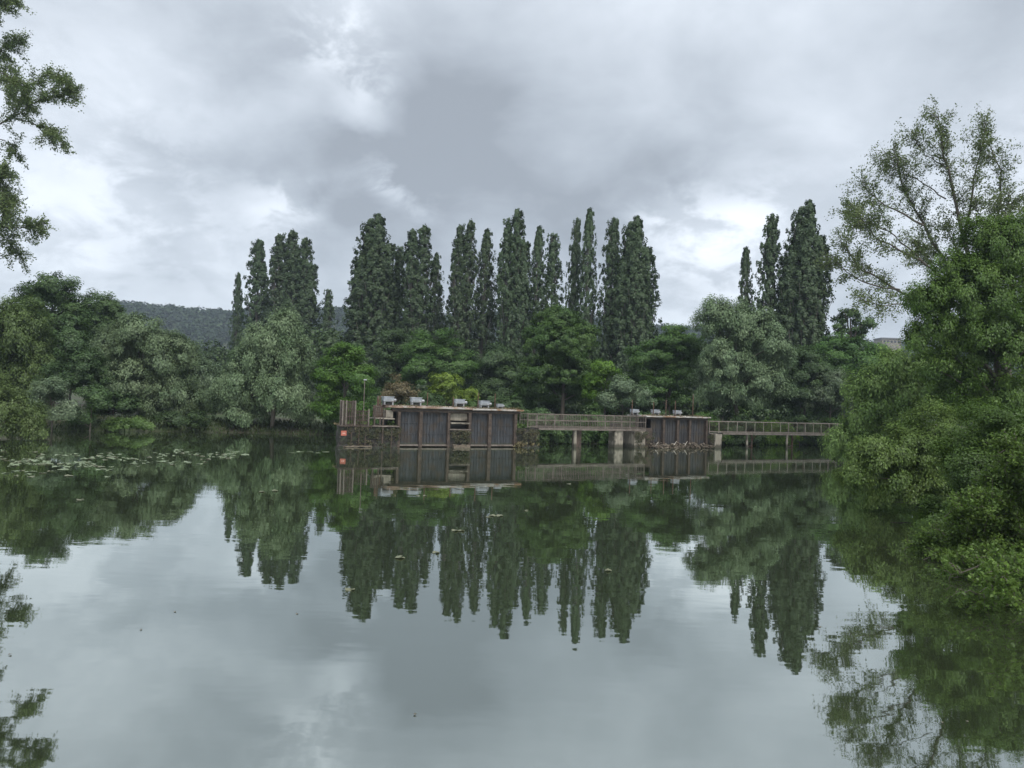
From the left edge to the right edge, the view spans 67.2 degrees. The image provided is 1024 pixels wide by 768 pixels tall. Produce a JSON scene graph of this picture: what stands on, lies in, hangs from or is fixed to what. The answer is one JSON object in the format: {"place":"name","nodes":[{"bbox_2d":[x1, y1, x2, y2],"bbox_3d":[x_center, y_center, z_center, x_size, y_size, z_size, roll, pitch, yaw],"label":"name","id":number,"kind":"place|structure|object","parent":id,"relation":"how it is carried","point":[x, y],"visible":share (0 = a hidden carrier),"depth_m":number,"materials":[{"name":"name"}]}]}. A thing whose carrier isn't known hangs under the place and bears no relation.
{"place":"outdoors","nodes":[
{"label":"outdoors","id":0,"kind":"place"},
{"bbox_2d":[0,315,979,485],"bbox_3d":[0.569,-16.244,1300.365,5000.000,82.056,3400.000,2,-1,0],"label":"ground","id":1,"kind":"structure","parent":0,"point":[73,397],"depth_m":66.77,"materials":[{"name":"green plant"}]},
{"bbox_2d":[0,370,51,440],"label":"willow shrub","id":2,"kind":"object","parent":1,"relation":"on","point":[20,417],"visible":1,"depth_m":49.63,"materials":[{"name":"green plant"}]},
{"bbox_2d":[0,293,58,403],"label":"willow tree","id":3,"kind":"object","parent":1,"relation":"on","point":[25,347],"visible":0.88,"depth_m":67.15,"materials":[{"name":"green plant"}]},
{"bbox_2d":[0,0,87,278],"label":"tall tree","id":4,"kind":"object","parent":1,"relation":"on","point":[9,200],"visible":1,"depth_m":74.56,"materials":[{"name":"green plant"}]},
{"bbox_2d":[25,374,87,431],"bbox_3d":[-34.399,1.745,57.928,4.630,5.168,3.052,2,-1,0],"label":"shrub","id":5,"kind":"object","parent":1,"relation":"on","point":[47,389],"visible":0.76,"depth_m":57.38,"materials":[{"name":"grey plant"}]},
{"bbox_2d":[7,270,106,406],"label":"broadleaf tree","id":6,"kind":"object","parent":1,"relation":"on","point":[74,313],"visible":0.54,"depth_m":77.28,"materials":[{"name":"green plant"}]},
{"bbox_2d":[31,326,117,403],"bbox_3d":[-35.910,-0.933,62.953,6.365,7.553,5.092,2,-1,0],"label":"broadleaf tree","id":7,"kind":"object","parent":1,"relation":"on","point":[78,364],"visible":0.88,"depth_m":62.34,"materials":[{"name":"green plant"}]},
{"bbox_2d":[61,383,111,430],"bbox_3d":[-33.413,2.024,60.532,3.800,4.199,3.011,2,-1,0],"label":"shrub","id":8,"kind":"object","parent":1,"relation":"on","point":[94,397],"visible":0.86,"depth_m":60.03,"materials":[{"name":"green plant"}]},
{"bbox_2d":[82,288,130,345],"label":"broadleaf tree","id":9,"kind":"object","parent":1,"relation":"on","point":[110,305],"visible":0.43,"depth_m":83.10,"materials":[{"name":"green plant"}]},
{"bbox_2d":[84,388,144,414],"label":"shrub","id":10,"kind":"object","parent":1,"relation":"on","point":[119,403],"visible":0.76,"depth_m":65.44,"materials":[{"name":"green plant"}]},
{"bbox_2d":[101,415,155,431],"bbox_3d":[-30.250,3.122,61.009,4.207,1.314,2.730,2,-1,0],"label":"shrub","id":11,"kind":"object","parent":1,"relation":"on","point":[115,424],"visible":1,"depth_m":60.45,"materials":[{"name":"green plant"}]},
{"bbox_2d":[87,310,210,417],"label":"willow tree","id":12,"kind":"object","parent":1,"relation":"on","point":[166,354],"visible":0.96,"depth_m":67.86,"materials":[{"name":"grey plant"}]},
{"bbox_2d":[150,409,211,430],"bbox_3d":[-27.402,3.114,63.825,4.884,2.179,3.094,2,-1,-18],"label":"shrub","id":13,"kind":"object","parent":1,"relation":"on","point":[195,418],"visible":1,"depth_m":63.38,"materials":[{"name":"green plant"}]},
{"bbox_2d":[169,339,223,413],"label":"willow tree","id":14,"kind":"object","parent":1,"relation":"on","point":[205,373],"visible":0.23,"depth_m":73.45,"materials":[{"name":"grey plant"}]},
{"bbox_2d":[226,272,243,373],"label":"lombardy poplar","id":15,"kind":"object","parent":1,"relation":"on","point":[237,292],"visible":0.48,"depth_m":145.90,"materials":[{"name":"green plant"}]},
{"bbox_2d":[236,239,272,376],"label":"lombardy poplar","id":16,"kind":"object","parent":1,"relation":"on","point":[258,282],"visible":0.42,"depth_m":142.52,"materials":[{"name":"green plant"}]},
{"bbox_2d":[204,304,321,428],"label":"willow tree","id":17,"kind":"object","parent":1,"relation":"on","point":[280,348],"visible":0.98,"depth_m":65.77,"materials":[{"name":"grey plant"}]},
{"bbox_2d":[261,228,299,365],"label":"lombardy poplar","id":18,"kind":"object","parent":1,"relation":"on","point":[279,255],"visible":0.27,"depth_m":139.36,"materials":[{"name":"green plant"}]},
{"bbox_2d":[280,237,322,385],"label":"lombardy poplar","id":19,"kind":"object","parent":1,"relation":"on","point":[301,286],"visible":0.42,"depth_m":135.98,"materials":[{"name":"green plant"}]},
{"bbox_2d":[316,289,338,397],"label":"lombardy poplar","id":20,"kind":"object","parent":1,"relation":"on","point":[326,315],"visible":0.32,"depth_m":133.76,"materials":[{"name":"green plant"}]},
{"bbox_2d":[322,412,358,434],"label":"bank shrub","id":21,"kind":"object","parent":1,"relation":"on","point":[333,426],"visible":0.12,"depth_m":66.24,"materials":[{"name":"green plant"}]},
{"bbox_2d":[306,341,378,422],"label":"maple tree","id":22,"kind":"object","parent":1,"relation":"on","point":[346,368],"visible":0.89,"depth_m":65.19,"materials":[{"name":"green plant"}]},
{"bbox_2d":[361,386,383,407],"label":"bank shrub","id":23,"kind":"object","parent":1,"relation":"on","point":[372,397],"visible":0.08,"depth_m":85.67,"materials":[{"name":"green plant"}]},
{"bbox_2d":[340,213,405,397],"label":"lombardy poplar","id":24,"kind":"object","parent":1,"relation":"on","point":[371,307],"visible":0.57,"depth_m":115.08,"materials":[{"name":"green plant"}]},
{"bbox_2d":[360,397,396,423],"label":"bank shrub","id":25,"kind":"object","parent":1,"relation":"on","point":[371,409],"visible":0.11,"depth_m":65.73,"materials":[{"name":"green plant"}]},
{"bbox_2d":[366,328,427,396],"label":"broadleaf tree","id":26,"kind":"object","parent":1,"relation":"on","point":[393,340],"visible":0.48,"depth_m":94.80,"materials":[{"name":"green plant"}]},
{"bbox_2d":[391,246,405,363],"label":"lombardy poplar","id":27,"kind":"object","parent":1,"relation":"on","point":[401,255],"visible":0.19,"depth_m":117.48,"materials":[{"name":"green plant"}]},
{"bbox_2d":[381,373,421,404],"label":"shrub","id":28,"kind":"object","parent":1,"relation":"on","point":[398,392],"visible":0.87,"depth_m":70.34,"materials":[{"name":"brown plant"}]},
{"bbox_2d":[395,224,437,391],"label":"lombardy poplar","id":29,"kind":"object","parent":1,"relation":"on","point":[415,290],"visible":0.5,"depth_m":113.48,"materials":[{"name":"green plant"}]},
{"bbox_2d":[409,390,445,408],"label":"bank shrub","id":30,"kind":"object","parent":1,"relation":"on","point":[432,400],"visible":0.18,"depth_m":65.11,"materials":[{"name":"green plant"}]},
{"bbox_2d":[336,396,536,447],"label":"sluice gates","id":31,"kind":"object","parent":1,"relation":"on","point":[429,427],"visible":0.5,"depth_m":56.57,"materials":[{"name":"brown metal"}]},
{"bbox_2d":[339,400,369,425],"bbox_3d":[-10.975,2.023,53.802,1.964,1.745,0.690,2,-1,-27],"label":"fence cage","id":32,"kind":"object","parent":31,"relation":"on","point":[353,416],"visible":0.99,"depth_m":53.47,"materials":[{"name":"brown metal"}]},
{"bbox_2d":[381,396,395,404],"bbox_3d":[-8.969,1.214,55.643,1.299,0.625,0.600,3,-1,-32],"label":"gate motor","id":33,"kind":"object","parent":31,"relation":"on","point":[387,400],"visible":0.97,"depth_m":55.46,"materials":[{"name":"grey paint"}]},
{"bbox_2d":[408,397,424,405],"bbox_3d":[-7.055,1.295,56.598,1.299,0.625,0.600,2,-1,-22],"label":"gate motor","id":34,"kind":"object","parent":31,"relation":"on","point":[416,401],"visible":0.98,"depth_m":56.41,"materials":[{"name":"metal"}]},
{"bbox_2d":[392,404,521,409],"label":"leaf litter","id":35,"kind":"object","parent":31,"relation":"on","point":[464,407],"visible":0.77,"depth_m":57.63,"materials":[{"name":"brown plant"}]},
{"bbox_2d":[452,399,466,406],"bbox_3d":[-3.969,1.441,58.142,1.234,0.594,0.570,2,-1,-20],"label":"gate motor","id":36,"kind":"object","parent":31,"relation":"on","point":[459,402],"visible":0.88,"depth_m":57.97,"materials":[{"name":"metal"}]},
{"bbox_2d":[345,426,725,447],"bbox_3d":[3.760,4.271,60.587,34.122,1.550,0.422,2,-1,-27],"label":"pier moss","id":37,"kind":"object","parent":31,"relation":"attached to","point":[468,433],"visible":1,"depth_m":56.79,"materials":[{"name":"green plant"}]},
{"bbox_2d":[426,252,448,386],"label":"lombardy poplar","id":38,"kind":"object","parent":1,"relation":"on","point":[439,312],"visible":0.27,"depth_m":117.75,"materials":[{"name":"green plant"}]},
{"bbox_2d":[396,327,482,384],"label":"maple tree","id":39,"kind":"object","parent":1,"relation":"on","point":[424,354],"visible":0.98,"depth_m":88.53,"materials":[{"name":"green plant"}]},
{"bbox_2d":[426,371,480,405],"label":"lime shrub","id":40,"kind":"object","parent":1,"relation":"on","point":[446,386],"visible":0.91,"depth_m":71.42,"materials":[{"name":"green plant"}]},
{"bbox_2d":[442,218,481,389],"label":"lombardy poplar","id":41,"kind":"object","parent":1,"relation":"on","point":[460,304],"visible":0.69,"depth_m":111.57,"materials":[{"name":"green plant"}]},
{"bbox_2d":[460,383,492,405],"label":"bank shrub","id":42,"kind":"object","parent":1,"relation":"on","point":[485,393],"visible":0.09,"depth_m":87.42,"materials":[{"name":"green plant"}]},
{"bbox_2d":[470,228,497,400],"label":"lombardy poplar","id":43,"kind":"object","parent":1,"relation":"on","point":[484,341],"visible":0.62,"depth_m":112.58,"materials":[{"name":"green plant"}]},
{"bbox_2d":[458,342,524,401],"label":"broadleaf tree","id":44,"kind":"object","parent":1,"relation":"on","point":[497,362],"visible":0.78,"depth_m":90.42,"materials":[{"name":"green plant"}]},
{"bbox_2d":[480,384,515,401],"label":"bank shrub","id":45,"kind":"object","parent":1,"relation":"on","point":[504,391],"visible":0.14,"depth_m":87.52,"materials":[{"name":"green plant"}]},
{"bbox_2d":[1,323,1023,413],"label":"background wood","id":46,"kind":"object","parent":1,"relation":"on","point":[217,354],"visible":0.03,"depth_m":126.40,"materials":[{"name":"green plant"}]},
{"bbox_2d":[491,208,534,395],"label":"lombardy poplar","id":47,"kind":"object","parent":1,"relation":"on","point":[513,288],"visible":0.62,"depth_m":109.12,"materials":[{"name":"green plant"}]},
{"bbox_2d":[6,300,1021,370],"bbox_3d":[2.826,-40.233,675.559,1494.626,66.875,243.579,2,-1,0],"label":"hill forest","id":48,"kind":"object","parent":1,"relation":"on","point":[200,324],"visible":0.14,"depth_m":644.51,"materials":[{"name":"green plant"}]},
{"bbox_2d":[511,392,537,409],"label":"bank shrub","id":49,"kind":"object","parent":1,"relation":"on","point":[518,396],"visible":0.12,"depth_m":87.45,"materials":[{"name":"green plant"}]},
{"bbox_2d":[525,225,549,402],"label":"lombardy poplar","id":50,"kind":"object","parent":1,"relation":"on","point":[538,281],"visible":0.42,"depth_m":110.79,"materials":[{"name":"green plant"}]},
{"bbox_2d":[523,406,565,442],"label":"bank shrub","id":51,"kind":"object","parent":1,"relation":"on","point":[559,434],"visible":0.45,"depth_m":65.15,"materials":[{"name":"green plant"}]},
{"bbox_2d":[528,390,567,413],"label":"bank shrub","id":52,"kind":"object","parent":1,"relation":"on","point":[549,406],"visible":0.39,"depth_m":88.20,"materials":[{"name":"green plant"}]},
{"bbox_2d":[540,233,567,411],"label":"lombardy poplar","id":53,"kind":"object","parent":1,"relation":"on","point":[551,275],"visible":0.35,"depth_m":112.61,"materials":[{"name":"green plant"}]},
{"bbox_2d":[509,302,608,419],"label":"broadleaf tree","id":54,"kind":"object","parent":1,"relation":"on","point":[565,337],"visible":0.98,"depth_m":80.44,"materials":[{"name":"green plant"}]},
{"bbox_2d":[539,415,591,443],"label":"bank shrub","id":55,"kind":"object","parent":1,"relation":"on","point":[568,436],"visible":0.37,"depth_m":65.70,"materials":[{"name":"green plant"}]},
{"bbox_2d":[554,395,588,418],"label":"bank shrub","id":56,"kind":"object","parent":1,"relation":"on","point":[573,408],"visible":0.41,"depth_m":88.07,"materials":[{"name":"green plant"}]},
{"bbox_2d":[563,217,583,395],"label":"lombardy poplar","id":57,"kind":"object","parent":1,"relation":"on","point":[573,270],"visible":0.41,"depth_m":110.01,"materials":[{"name":"green plant"}]},
{"bbox_2d":[519,413,645,446],"bbox_3d":[5.656,4.545,62.979,11.272,4.111,2.380,2,-1,-27],"label":"footbridge","id":58,"kind":"object","parent":1,"relation":"on","point":[615,437],"visible":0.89,"depth_m":62.45,"materials":[{"name":"grey concrete"}]},
{"bbox_2d":[574,207,600,369],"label":"lombardy poplar","id":59,"kind":"object","parent":1,"relation":"on","point":[586,282],"visible":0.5,"depth_m":106.86,"materials":[{"name":"green plant"}]},
{"bbox_2d":[571,412,610,443],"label":"bank shrub","id":60,"kind":"object","parent":1,"relation":"on","point":[602,436],"visible":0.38,"depth_m":66.66,"materials":[{"name":"green plant"}]},
{"bbox_2d":[576,391,619,419],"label":"bank shrub","id":61,"kind":"object","parent":1,"relation":"on","point":[594,407],"visible":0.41,"depth_m":88.42,"materials":[{"name":"green plant"}]},
{"bbox_2d":[579,358,628,417],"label":"fresh tree","id":62,"kind":"object","parent":1,"relation":"on","point":[593,386],"visible":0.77,"depth_m":73.65,"materials":[{"name":"green plant"}]},
{"bbox_2d":[591,216,620,414],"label":"lombardy poplar","id":63,"kind":"object","parent":1,"relation":"on","point":[611,248],"visible":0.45,"depth_m":105.72,"materials":[{"name":"green plant"}]},
{"bbox_2d":[596,414,633,443],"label":"bank shrub","id":64,"kind":"object","parent":1,"relation":"on","point":[626,423],"visible":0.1,"depth_m":68.29,"materials":[{"name":"green plant"}]},
{"bbox_2d":[600,397,636,418],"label":"bank shrub","id":65,"kind":"object","parent":1,"relation":"on","point":[618,413],"visible":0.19,"depth_m":89.84,"materials":[{"name":"green plant"}]},
{"bbox_2d":[595,373,657,414],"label":"grey willow shrub","id":66,"kind":"object","parent":1,"relation":"on","point":[629,391],"visible":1,"depth_m":70.97,"materials":[{"name":"green plant"}]},
{"bbox_2d":[603,215,663,417],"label":"lombardy poplar","id":67,"kind":"object","parent":1,"relation":"on","point":[634,298],"visible":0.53,"depth_m":103.46,"materials":[{"name":"green plant"}]},
{"bbox_2d":[627,394,666,414],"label":"bank shrub","id":68,"kind":"object","parent":1,"relation":"on","point":[644,409],"visible":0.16,"depth_m":90.59,"materials":[{"name":"green plant"}]},
{"bbox_2d":[622,323,705,414],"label":"broadleaf tree","id":69,"kind":"object","parent":1,"relation":"on","point":[671,354],"visible":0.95,"depth_m":82.87,"materials":[{"name":"green plant"}]},
{"bbox_2d":[623,414,721,447],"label":"sluice gates","id":70,"kind":"object","parent":1,"relation":"on","point":[685,429],"visible":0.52,"depth_m":66.22,"materials":[{"name":"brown metal"}]},
{"bbox_2d":[655,388,690,414],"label":"bank shrub","id":71,"kind":"object","parent":1,"relation":"on","point":[681,404],"visible":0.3,"depth_m":91.19,"materials":[{"name":"green plant"}]},
{"bbox_2d":[679,386,714,415],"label":"bank shrub","id":72,"kind":"object","parent":1,"relation":"on","point":[697,408],"visible":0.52,"depth_m":92.07,"materials":[{"name":"green plant"}]},
{"bbox_2d":[693,409,733,443],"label":"bank shrub","id":73,"kind":"object","parent":1,"relation":"on","point":[727,437],"visible":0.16,"depth_m":72.11,"materials":[{"name":"green plant"}]},
{"bbox_2d":[698,390,740,423],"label":"bank shrub","id":74,"kind":"object","parent":1,"relation":"on","point":[716,411],"visible":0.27,"depth_m":93.72,"materials":[{"name":"green plant"}]},
{"bbox_2d":[717,395,764,422],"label":"bank shrub","id":75,"kind":"object","parent":1,"relation":"on","point":[742,409],"visible":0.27,"depth_m":94.39,"materials":[{"name":"green plant"}]},
{"bbox_2d":[686,294,798,415],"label":"willow tree","id":76,"kind":"object","parent":1,"relation":"on","point":[759,369],"visible":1,"depth_m":77.73,"materials":[{"name":"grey plant"}]},
{"bbox_2d":[722,412,768,444],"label":"bank shrub","id":77,"kind":"object","parent":1,"relation":"on","point":[739,439],"visible":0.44,"depth_m":73.56,"materials":[{"name":"green plant"}]},
{"bbox_2d":[738,246,755,420],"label":"lombardy poplar","id":78,"kind":"object","parent":1,"relation":"on","point":[745,268],"visible":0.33,"depth_m":102.92,"materials":[{"name":"green plant"}]},
{"bbox_2d":[752,212,783,425],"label":"lombardy poplar","id":79,"kind":"object","parent":1,"relation":"on","point":[771,250],"visible":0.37,"depth_m":100.82,"materials":[{"name":"green plant"}]},
{"bbox_2d":[750,389,791,421],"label":"bank shrub","id":80,"kind":"object","parent":1,"relation":"on","point":[771,414],"visible":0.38,"depth_m":94.14,"materials":[{"name":"green plant"}]},
{"bbox_2d":[749,417,802,444],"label":"bank shrub","id":81,"kind":"object","parent":1,"relation":"on","point":[777,439],"visible":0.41,"depth_m":75.28,"materials":[{"name":"green plant"}]},
{"bbox_2d":[709,421,844,447],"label":"walkway","id":82,"kind":"structure","parent":1,"relation":"on","point":[774,429],"depth_m":71.40,"materials":[{"name":"grey concrete"}]},
{"bbox_2d":[775,404,810,421],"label":"bank shrub","id":83,"kind":"object","parent":1,"relation":"on","point":[793,413],"visible":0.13,"depth_m":95.91,"materials":[{"name":"green plant"}]},
{"bbox_2d":[767,343,835,421],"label":"broadleaf tree","id":84,"kind":"object","parent":1,"relation":"on","point":[806,369],"visible":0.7,"depth_m":82.73,"materials":[{"name":"green plant"}]},
{"bbox_2d":[768,199,835,422],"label":"lombardy poplar","id":85,"kind":"object","parent":1,"relation":"on","point":[802,300],"visible":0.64,"depth_m":98.38,"materials":[{"name":"green plant"}]},
{"bbox_2d":[777,415,829,445],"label":"bank shrub","id":86,"kind":"object","parent":1,"relation":"on","point":[799,419],"visible":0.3,"depth_m":77.09,"materials":[{"name":"green plant"}]},
{"bbox_2d":[805,408,827,421],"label":"bank shrub","id":87,"kind":"object","parent":1,"relation":"on","point":[811,415],"visible":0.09,"depth_m":96.37,"materials":[{"name":"green plant"}]},
{"bbox_2d":[805,416,843,444],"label":"bank shrub","id":88,"kind":"object","parent":1,"relation":"on","point":[827,420],"visible":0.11,"depth_m":78.75,"materials":[{"name":"green plant"}]},
{"bbox_2d":[803,366,858,419],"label":"shrub","id":89,"kind":"object","parent":1,"relation":"on","point":[829,394],"visible":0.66,"depth_m":81.16,"materials":[{"name":"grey plant"}]},
{"bbox_2d":[807,331,894,420],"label":"broadleaf tree","id":90,"kind":"object","parent":1,"relation":"on","point":[850,354],"visible":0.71,"depth_m":90.71,"materials":[{"name":"green plant"}]},
{"bbox_2d":[832,308,877,413],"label":"tree","id":91,"kind":"object","parent":1,"relation":"on","point":[859,330],"visible":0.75,"depth_m":95.96,"materials":[{"name":"green plant"}]},
{"bbox_2d":[816,341,952,468],"bbox_3d":[25.399,1.710,52.055,9.064,9.195,6.206,2,-1,0],"label":"willow tree","id":92,"kind":"object","parent":1,"relation":"on","point":[888,386],"visible":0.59,"depth_m":51.20,"materials":[{"name":"green plant"}]},
{"bbox_2d":[873,337,900,350],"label":"building","id":93,"kind":"structure","parent":1,"relation":"on","point":[893,341],"depth_m":520.57,"materials":[{"name":"concrete"}]},
{"bbox_2d":[831,393,982,512],"bbox_3d":[15.431,2.980,30.118,5.810,5.401,3.720,2,-1,0],"label":"willow shrub","id":94,"kind":"object","parent":1,"relation":"on","point":[895,457],"visible":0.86,"depth_m":29.46,"materials":[{"name":"green plant"}]},
{"bbox_2d":[810,94,1023,388],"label":"broadleaf tree","id":95,"kind":"object","parent":1,"relation":"on","point":[854,218],"visible":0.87,"depth_m":58.08,"materials":[{"name":"green plant"}]},
{"bbox_2d":[896,207,1023,431],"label":"broadleaf tree","id":96,"kind":"object","parent":1,"relation":"on","point":[983,327],"visible":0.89,"depth_m":43.24,"materials":[{"name":"green plant"}]},
{"bbox_2d":[900,427,1023,573],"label":"overhanging shrub","id":97,"kind":"object","parent":1,"relation":"on","point":[984,515],"visible":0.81,"depth_m":20.35,"materials":[{"name":"green plant"}]},
{"bbox_2d":[908,397,1023,531],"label":"broadleaf tree","id":98,"kind":"object","parent":1,"relation":"on","point":[964,454],"visible":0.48,"depth_m":24.64,"materials":[{"name":"green plant"}]},
{"bbox_2d":[489,392,530,423],"bbox_3d":[-0.401,2.796,65.338,4.876,4.201,3.878,2,-1,0],"label":"bank shrub","id":99,"kind":"object","parent":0,"point":[507,401],"visible":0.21,"depth_m":64.62,"materials":[{"name":"green plant"}]},
{"bbox_2d":[0,431,1023,767],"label":"water","id":100,"kind":"structure","parent":0,"point":[766,607],"depth_m":14.01,"materials":[{"name":"grey liquid"}]},
{"bbox_2d":[648,441,712,448],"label":"drift debris","id":101,"kind":"object","parent":100,"relation":"on","point":[681,445],"visible":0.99,"depth_m":65.54,"materials":[{"name":"wood"}]},
{"bbox_2d":[934,543,1023,610],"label":"shrub","id":102,"kind":"object","parent":100,"relation":"in","point":[1004,577],"visible":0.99,"depth_m":15.38,"materials":[{"name":"green plant"}]},
{"bbox_2d":[0,0,1023,341],"label":"sky","id":103,"kind":"structure","parent":0,"point":[205,130],"materials":[{"name":"grey"}]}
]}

